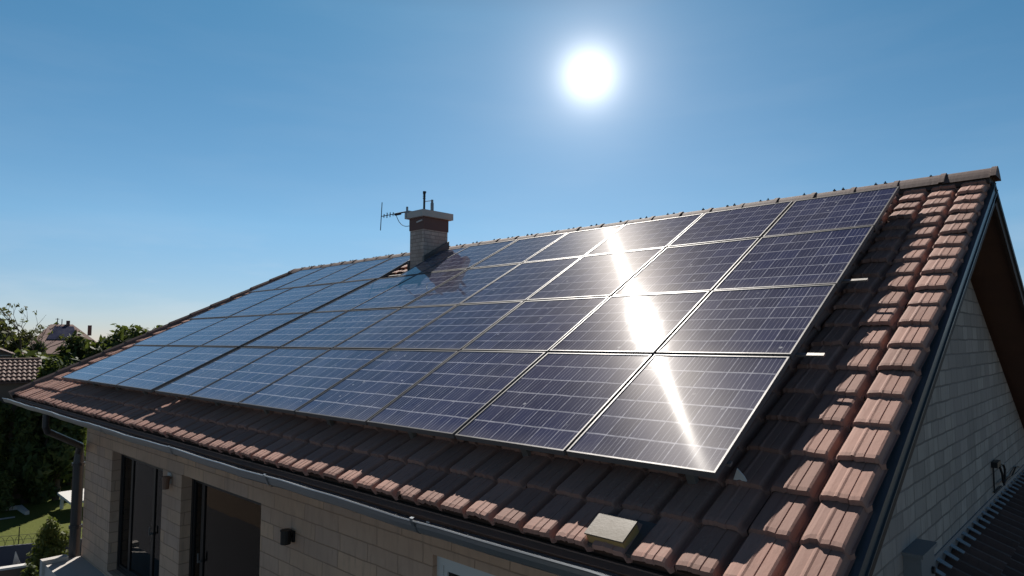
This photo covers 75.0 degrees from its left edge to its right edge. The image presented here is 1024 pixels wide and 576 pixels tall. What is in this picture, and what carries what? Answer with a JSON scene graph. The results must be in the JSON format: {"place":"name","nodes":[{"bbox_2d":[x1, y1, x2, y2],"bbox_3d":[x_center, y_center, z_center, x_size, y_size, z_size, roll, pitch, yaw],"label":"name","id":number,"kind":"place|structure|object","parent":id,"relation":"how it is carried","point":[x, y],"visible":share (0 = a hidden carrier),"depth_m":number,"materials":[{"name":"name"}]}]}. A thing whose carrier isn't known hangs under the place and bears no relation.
{"place":"outdoors","nodes":[
{"label":"outdoors","id":0,"kind":"place"},
{"bbox_2d":[0,348,14,357],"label":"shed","id":1,"kind":"structure","parent":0,"point":[4,353],"depth_m":36.05,"materials":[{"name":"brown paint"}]},
{"bbox_2d":[22,338,47,352],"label":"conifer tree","id":2,"kind":"object","parent":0,"point":[37,347],"visible":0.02,"depth_m":46.48,"materials":[{"name":"green plant"}]},
{"bbox_2d":[0,484,83,545],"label":"lawn","id":3,"kind":"structure","parent":0,"point":[33,521],"depth_m":27.88,"materials":[{"name":"green plant"}]},
{"bbox_2d":[6,505,28,514],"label":"garden kerb","id":4,"kind":"structure","parent":3,"relation":"on","point":[22,509],"depth_m":29.32,"materials":[{"name":"grey stone"}]},
{"bbox_2d":[0,358,41,498],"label":"outhouse","id":5,"kind":"structure","parent":3,"relation":"on","point":[16,373],"depth_m":32.04,"materials":[{"name":"brown tile"}]},
{"bbox_2d":[6,406,43,503],"bbox_3d":[-22.504,7.339,30.927,1.884,5.518,1.675,-4,-6,43],"label":"garden tree","id":6,"kind":"object","parent":3,"relation":"on","point":[25,437],"visible":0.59,"depth_m":30.34,"materials":[{"name":"green plant"}]},
{"bbox_2d":[12,348,63,364],"bbox_3d":[-25.738,6.757,35.781,4.023,7.071,4.614,1,-5,-11],"label":"garden tree","id":7,"kind":"object","parent":3,"relation":"on","point":[31,354],"visible":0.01,"depth_m":35.19,"materials":[{"name":"green plant"}]},
{"bbox_2d":[0,303,77,352],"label":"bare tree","id":8,"kind":"object","parent":3,"relation":"on","point":[23,332],"visible":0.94,"depth_m":39.71,"materials":[{"name":"green plant"}]},
{"bbox_2d":[0,527,81,543],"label":"wire fence","id":9,"kind":"object","parent":3,"relation":"on","point":[18,536],"visible":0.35,"depth_m":24.57,"materials":[{"name":"black metal"}]},
{"bbox_2d":[17,349,86,504],"bbox_3d":[-21.621,6.511,31.648,2.935,7.176,3.142,-4,-6,43],"label":"garden tree","id":10,"kind":"object","parent":3,"relation":"on","point":[51,466],"visible":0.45,"depth_m":30.80,"materials":[{"name":"green plant"}]},
{"bbox_2d":[57,489,83,508],"bbox_3d":[-18.735,9.446,29.443,2.600,0.720,1.950,-4,-6,43],"label":"table","id":11,"kind":"object","parent":3,"relation":"on","point":[65,496],"visible":0.27,"depth_m":29.39,"materials":[{"name":"white paint"}]},
{"bbox_2d":[53,330,91,365],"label":"round tree","id":12,"kind":"object","parent":3,"relation":"on","point":[75,346],"visible":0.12,"depth_m":40.67,"materials":[{"name":"green plant"}]},
{"bbox_2d":[60,445,85,487],"bbox_3d":[-23.027,7.899,34.491,2.896,5.584,3.632,-4,-6,43],"label":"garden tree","id":13,"kind":"object","parent":3,"relation":"on","point":[62,483],"depth_m":34.12,"materials":[{"name":"green plant"}]},
{"bbox_2d":[71,465,84,489],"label":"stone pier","id":14,"kind":"structure","parent":3,"relation":"on","point":[83,481],"depth_m":32.30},
{"bbox_2d":[71,323,144,361],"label":"round tree","id":15,"kind":"object","parent":3,"relation":"on","point":[118,337],"visible":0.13,"depth_m":41.51,"materials":[{"name":"green plant"}]},
{"bbox_2d":[138,325,162,334],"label":"round tree","id":16,"kind":"object","parent":3,"relation":"on","point":[147,330],"visible":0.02,"depth_m":43.81,"materials":[{"name":"green plant"}]},
{"bbox_2d":[0,0,1023,341],"label":"sky","id":17,"kind":"structure","parent":0,"point":[162,162],"materials":[{"name":"blue"}]},
{"bbox_2d":[579,64,599,85],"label":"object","id":18,"kind":"object","parent":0,"point":[589,74],"visible":1,"depth_m":3370.52,"materials":[{"name":"white"}]},
{"label":"ground","id":19,"kind":"structure","parent":0,"visible":0},
{"bbox_2d":[0,312,20,346],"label":"broad tree","id":20,"kind":"object","parent":19,"relation":"on","point":[4,333],"visible":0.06,"depth_m":55.66,"materials":[{"name":"green plant"}]},
{"bbox_2d":[0,333,35,357],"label":"broad tree","id":21,"kind":"object","parent":19,"relation":"on","point":[12,347],"visible":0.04,"depth_m":53.55,"materials":[{"name":"green plant"}]},
{"bbox_2d":[31,322,58,336],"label":"broad tree","id":22,"kind":"object","parent":19,"relation":"on","point":[38,331],"depth_m":68.21,"materials":[{"name":"green plant"}]},
{"bbox_2d":[22,318,96,356],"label":"neighbour house","id":23,"kind":"structure","parent":19,"relation":"on","point":[67,329],"depth_m":53.09,"materials":[{"name":"brown paint"}]},
{"bbox_2d":[2,166,1023,575],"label":"house","id":24,"kind":"structure","parent":19,"relation":"on","point":[882,434],"depth_m":6.12,"materials":[{"name":"stone"}]},
{"bbox_2d":[116,454,162,575],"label":"window","id":25,"kind":"structure","parent":24,"relation":"in","point":[140,502],"depth_m":12.27,"materials":[{"name":"glass"}]},
{"bbox_2d":[162,472,171,489],"bbox_3d":[-5.580,3.125,10.806,0.124,0.240,0.218,0,-4,3],"label":"wall lamp","id":26,"kind":"object","parent":24,"relation":"attached to","point":[166,480],"visible":1,"depth_m":10.72,"materials":[{"name":"metal"}]},
{"bbox_2d":[189,479,260,575],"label":"window","id":27,"kind":"structure","parent":24,"relation":"in","point":[225,526],"depth_m":9.86,"materials":[{"name":"glass"}]},
{"bbox_2d":[280,528,294,544],"bbox_3d":[-2.716,2.999,8.043,0.135,0.165,0.166,-4,-6,43],"label":"wall lamp","id":28,"kind":"object","parent":24,"relation":"attached to","point":[287,536],"visible":1,"depth_m":8.00,"materials":[{"name":"black metal"}]},
{"bbox_2d":[380,191,433,230],"bbox_3d":[-2.024,-1.454,12.441,1.250,0.646,0.205,-2,-5,28],"label":"aerial","id":29,"kind":"object","parent":24,"relation":"attached to","point":[424,201],"visible":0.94,"depth_m":12.31,"materials":[{"name":"black metal"}]},
{"bbox_2d":[92,383,732,483],"bbox_3d":[-3.738,1.505,8.727,13.963,0.233,0.161,-4,-6,43],"label":"mounting rail","id":30,"kind":"object","parent":24,"relation":"attached to","point":[691,479],"visible":0.09,"depth_m":5.11,"materials":[{"name":"metal"}]},
{"bbox_2d":[61,345,163,382],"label":"solar panel","id":31,"kind":"object","parent":30,"relation":"attached to","point":[100,367],"visible":0.93,"depth_m":13.14,"materials":[{"name":"glass"}]},
{"bbox_2d":[88,346,197,386],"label":"solar panel","id":32,"kind":"object","parent":30,"relation":"attached to","point":[124,372],"visible":0.91,"depth_m":11.97,"materials":[{"name":"glass"}]},
{"bbox_2d":[116,346,237,391],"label":"solar panel","id":33,"kind":"object","parent":30,"relation":"attached to","point":[153,379],"visible":0.93,"depth_m":10.78,"materials":[{"name":"glass"}]},
{"bbox_2d":[155,347,277,397],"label":"solar panel","id":34,"kind":"object","parent":30,"relation":"attached to","point":[186,386],"visible":0.93,"depth_m":9.77,"materials":[{"name":"glass"}]},
{"bbox_2d":[189,348,329,405],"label":"solar panel","id":35,"kind":"object","parent":30,"relation":"attached to","point":[236,387],"visible":0.92,"depth_m":8.82,"materials":[{"name":"glass"}]},
{"bbox_2d":[239,349,387,413],"bbox_3d":[-2.363,1.072,7.939,1.398,0.676,1.168,-4,-6,43],"label":"solar panel","id":36,"kind":"object","parent":30,"relation":"attached to","point":[292,392],"visible":0.92,"depth_m":7.86,"materials":[{"name":"glass"}]},
{"bbox_2d":[295,350,457,424],"bbox_3d":[-1.425,1.003,7.051,1.289,0.675,1.168,-4,-6,43],"label":"solar panel","id":37,"kind":"object","parent":30,"relation":"attached to","point":[365,393],"visible":0.93,"depth_m":6.96,"materials":[{"name":"glass"}]},
{"bbox_2d":[367,351,545,438],"bbox_3d":[-0.506,0.934,6.181,1.189,0.677,1.169,-4,-6,43],"label":"solar panel","id":38,"kind":"object","parent":30,"relation":"attached to","point":[452,396],"visible":0.93,"depth_m":6.09,"materials":[{"name":"glass"}]},
{"bbox_2d":[455,353,651,455],"bbox_3d":[0.348,0.874,5.374,1.110,0.674,1.167,-4,-6,43],"label":"solar panel","id":39,"kind":"object","parent":30,"relation":"attached to","point":[555,403],"visible":0.93,"depth_m":5.28,"materials":[{"name":"glass"}]},
{"bbox_2d":[566,354,790,478],"bbox_3d":[1.163,0.813,4.603,1.081,0.675,1.168,-4,-6,43],"label":"solar panel","id":40,"kind":"object","parent":30,"relation":"attached to","point":[694,415],"visible":1,"depth_m":4.50,"materials":[{"name":"glass"}]},
{"bbox_2d":[437,556,494,575],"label":"window","id":41,"kind":"structure","parent":24,"relation":"in","point":[445,567],"depth_m":6.20,"materials":[{"name":"white paint"}]},
{"bbox_2d":[584,513,655,557],"bbox_3d":[0.625,1.457,3.964,0.390,0.177,0.276,-4,-6,43],"label":"roof vent","id":42,"kind":"object","parent":24,"relation":"on","point":[613,529],"visible":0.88,"depth_m":3.90,"materials":[{"name":"plastic"}]},
{"bbox_2d":[386,221,882,276],"bbox_3d":[-0.760,-0.210,10.657,12.109,0.233,0.161,-4,-6,43],"label":"mounting rail","id":43,"kind":"object","parent":24,"relation":"attached to","point":[880,222],"visible":0.04,"depth_m":11.77,"materials":[{"name":"metal"}]},
{"bbox_2d":[249,267,324,292],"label":"solar panel","id":44,"kind":"object","parent":43,"relation":"attached to","point":[273,285],"visible":0.76,"depth_m":15.09,"materials":[{"name":"glass"}]},
{"bbox_2d":[276,262,356,288],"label":"solar panel","id":45,"kind":"object","parent":43,"relation":"attached to","point":[313,276],"visible":0.77,"depth_m":14.25,"materials":[{"name":"glass"}]},
{"bbox_2d":[305,257,392,285],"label":"solar panel","id":46,"kind":"object","parent":43,"relation":"attached to","point":[348,272],"visible":0.8,"depth_m":13.35,"materials":[{"name":"glass"}]},
{"bbox_2d":[342,255,409,281],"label":"solar panel","id":47,"kind":"object","parent":43,"relation":"attached to","point":[384,269],"visible":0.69,"depth_m":12.51,"materials":[{"name":"glass"}]},
{"bbox_2d":[399,247,466,275],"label":"solar panel","id":48,"kind":"object","parent":43,"relation":"attached to","point":[440,256],"visible":0.73,"depth_m":11.61,"materials":[{"name":"glass"}]},
{"bbox_2d":[419,239,517,273],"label":"solar panel","id":49,"kind":"object","parent":43,"relation":"attached to","point":[469,257],"visible":0.8,"depth_m":10.92,"materials":[{"name":"glass"}]},
{"bbox_2d":[470,233,567,268],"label":"solar panel","id":50,"kind":"object","parent":43,"relation":"attached to","point":[519,251],"visible":0.8,"depth_m":10.14,"materials":[{"name":"glass"}]},
{"bbox_2d":[524,225,623,262],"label":"solar panel","id":51,"kind":"object","parent":43,"relation":"attached to","point":[577,244],"visible":0.79,"depth_m":9.41,"materials":[{"name":"glass"}]},
{"bbox_2d":[585,213,703,255],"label":"solar panel","id":52,"kind":"object","parent":43,"relation":"attached to","point":[660,233],"visible":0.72,"depth_m":8.62,"materials":[{"name":"glass"}]},
{"bbox_2d":[668,201,792,246],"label":"solar panel","id":53,"kind":"object","parent":43,"relation":"attached to","point":[759,222],"visible":0.81,"depth_m":7.80,"materials":[{"name":"glass"}]},
{"bbox_2d":[763,186,899,236],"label":"solar panel","id":54,"kind":"object","parent":43,"relation":"attached to","point":[856,209],"visible":0.93,"depth_m":7.03,"materials":[{"name":"glass"}]},
{"bbox_2d":[733,468,746,481],"bbox_3d":[1.372,1.120,3.986,0.093,0.090,0.065,-4,-6,43],"label":"roof bracket","id":55,"kind":"object","parent":24,"relation":"on","point":[739,475],"visible":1,"depth_m":3.97,"materials":[{"name":"grey metal"}]},
{"bbox_2d":[794,353,824,357],"bbox_3d":[-2.689,0.932,9.309,13.518,0.233,0.161,-4,-6,43],"label":"mounting rail","id":56,"kind":"object","parent":24,"relation":"attached to","point":[822,355],"visible":0.04,"depth_m":4.69,"materials":[{"name":"metal"}]},
{"bbox_2d":[133,317,227,345],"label":"solar panel","id":57,"kind":"object","parent":56,"relation":"attached to","point":[173,334],"visible":0.8,"depth_m":13.71,"materials":[{"name":"glass"}]},
{"bbox_2d":[166,315,264,345],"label":"solar panel","id":58,"kind":"object","parent":56,"relation":"attached to","point":[212,332],"visible":0.75,"depth_m":12.50,"materials":[{"name":"glass"}]},
{"bbox_2d":[201,313,305,348],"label":"solar panel","id":59,"kind":"object","parent":56,"relation":"attached to","point":[241,336],"visible":0.79,"depth_m":11.39,"materials":[{"name":"glass"}]},
{"bbox_2d":[244,310,347,347],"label":"solar panel","id":60,"kind":"object","parent":56,"relation":"attached to","point":[292,331],"visible":0.79,"depth_m":10.43,"materials":[{"name":"glass"}]},
{"bbox_2d":[281,308,399,348],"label":"solar panel","id":61,"kind":"object","parent":56,"relation":"attached to","point":[332,333],"visible":0.76,"depth_m":9.54,"materials":[{"name":"glass"}]},
{"bbox_2d":[333,305,456,349],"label":"solar panel","id":62,"kind":"object","parent":56,"relation":"attached to","point":[392,330],"visible":0.77,"depth_m":8.64,"materials":[{"name":"glass"}]},
{"bbox_2d":[391,301,522,351],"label":"solar panel","id":63,"kind":"object","parent":56,"relation":"attached to","point":[458,328],"visible":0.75,"depth_m":7.80,"materials":[{"name":"glass"}]},
{"bbox_2d":[462,297,608,353],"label":"solar panel","id":64,"kind":"object","parent":56,"relation":"attached to","point":[546,326],"visible":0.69,"depth_m":6.97,"materials":[{"name":"glass"}]},
{"bbox_2d":[549,291,709,356],"bbox_3d":[1.102,0.326,6.213,1.110,0.595,1.021,-4,-6,43],"label":"solar panel","id":65,"kind":"object","parent":56,"relation":"attached to","point":[640,324],"visible":0.81,"depth_m":6.15,"materials":[{"name":"glass"}]},
{"bbox_2d":[656,284,836,359],"bbox_3d":[1.917,0.266,5.442,1.081,0.597,1.021,-4,-6,43],"label":"solar panel","id":66,"kind":"object","parent":56,"relation":"attached to","point":[776,321],"visible":0.92,"depth_m":5.37,"materials":[{"name":"glass"}]},
{"bbox_2d":[841,278,867,282],"bbox_3d":[-1.733,0.381,9.928,12.923,0.233,0.161,-4,-6,43],"label":"mounting rail","id":67,"kind":"object","parent":24,"relation":"attached to","point":[854,280],"visible":0.02,"depth_m":5.51,"materials":[{"name":"metal"}]},
{"bbox_2d":[189,288,291,319],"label":"solar panel","id":68,"kind":"object","parent":67,"relation":"attached to","point":[237,305],"visible":0.76,"depth_m":14.26,"materials":[{"name":"glass"}]},
{"bbox_2d":[228,283,333,316],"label":"solar panel","id":69,"kind":"object","parent":67,"relation":"attached to","point":[278,301],"visible":0.8,"depth_m":13.04,"materials":[{"name":"glass"}]},
{"bbox_2d":[269,279,374,314],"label":"solar panel","id":70,"kind":"object","parent":67,"relation":"attached to","point":[320,298],"visible":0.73,"depth_m":11.96,"materials":[{"name":"glass"}]},
{"bbox_2d":[313,275,414,311],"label":"solar panel","id":71,"kind":"object","parent":67,"relation":"attached to","point":[357,297],"visible":0.73,"depth_m":11.09,"materials":[{"name":"glass"}]},
{"bbox_2d":[350,269,466,310],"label":"solar panel","id":72,"kind":"object","parent":67,"relation":"attached to","point":[407,291],"visible":0.8,"depth_m":10.23,"materials":[{"name":"glass"}]},
{"bbox_2d":[403,263,520,307],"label":"solar panel","id":73,"kind":"object","parent":67,"relation":"attached to","point":[461,287],"visible":0.75,"depth_m":9.41,"materials":[{"name":"glass"}]},
{"bbox_2d":[460,257,581,304],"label":"solar panel","id":74,"kind":"object","parent":67,"relation":"attached to","point":[523,282],"visible":0.77,"depth_m":8.61,"materials":[{"name":"glass"}]},
{"bbox_2d":[527,248,664,300],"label":"solar panel","id":75,"kind":"object","parent":67,"relation":"attached to","point":[609,275],"visible":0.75,"depth_m":7.79,"materials":[{"name":"glass"}]},
{"bbox_2d":[612,238,758,295],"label":"solar panel","id":76,"kind":"object","parent":67,"relation":"attached to","point":[698,267],"visible":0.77,"depth_m":6.99,"materials":[{"name":"glass"}]},
{"bbox_2d":[714,225,873,290],"bbox_3d":[2.660,-0.268,6.269,1.081,0.656,1.132,-4,-6,43],"label":"solar panel","id":77,"kind":"object","parent":67,"relation":"attached to","point":[826,257],"visible":0.91,"depth_m":6.20,"materials":[{"name":"glass"}]},
{"bbox_2d":[902,539,936,575],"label":"meter box","id":78,"kind":"object","parent":24,"relation":"attached to","point":[918,557],"visible":1,"depth_m":5.37,"materials":[{"name":"grey metal"}]},
{"bbox_2d":[991,459,1019,492],"bbox_3d":[6.863,2.465,9.207,0.094,0.391,2.161,-4,-6,43],"label":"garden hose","id":79,"kind":"object","parent":24,"relation":"attached to","point":[996,463],"visible":1,"depth_m":8.58,"materials":[{"name":"black rubber"}]},
{"label":"paving","id":80,"kind":"structure","parent":0,"visible":0},
{"bbox_2d":[0,563,26,575],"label":"wall","id":81,"kind":"structure","parent":80,"relation":"on","point":[13,570],"depth_m":23.01,"materials":[{"name":"white paint"}]},
{"bbox_2d":[13,551,20,564],"bbox_3d":[-17.517,9.937,23.679,0.498,1.058,0.277,0,-4,0],"label":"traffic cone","id":82,"kind":"object","parent":80,"relation":"on","point":[15,556],"visible":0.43,"depth_m":23.80,"materials":[{"name":"white paint"}]},
{"bbox_2d":[21,562,38,575],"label":"shrub","id":83,"kind":"object","parent":80,"relation":"on","point":[31,570],"visible":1,"depth_m":20.98,"materials":[{"name":"green plant"}]},
{"bbox_2d":[0,539,81,566],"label":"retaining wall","id":84,"kind":"structure","parent":80,"relation":"on","point":[7,554],"depth_m":24.27,"materials":[{"name":"grey concrete"}]},
{"bbox_2d":[20,516,68,575],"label":"shrub","id":85,"kind":"object","parent":80,"relation":"on","point":[50,541],"visible":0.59,"depth_m":23.08,"materials":[{"name":"green plant"}]}
]}

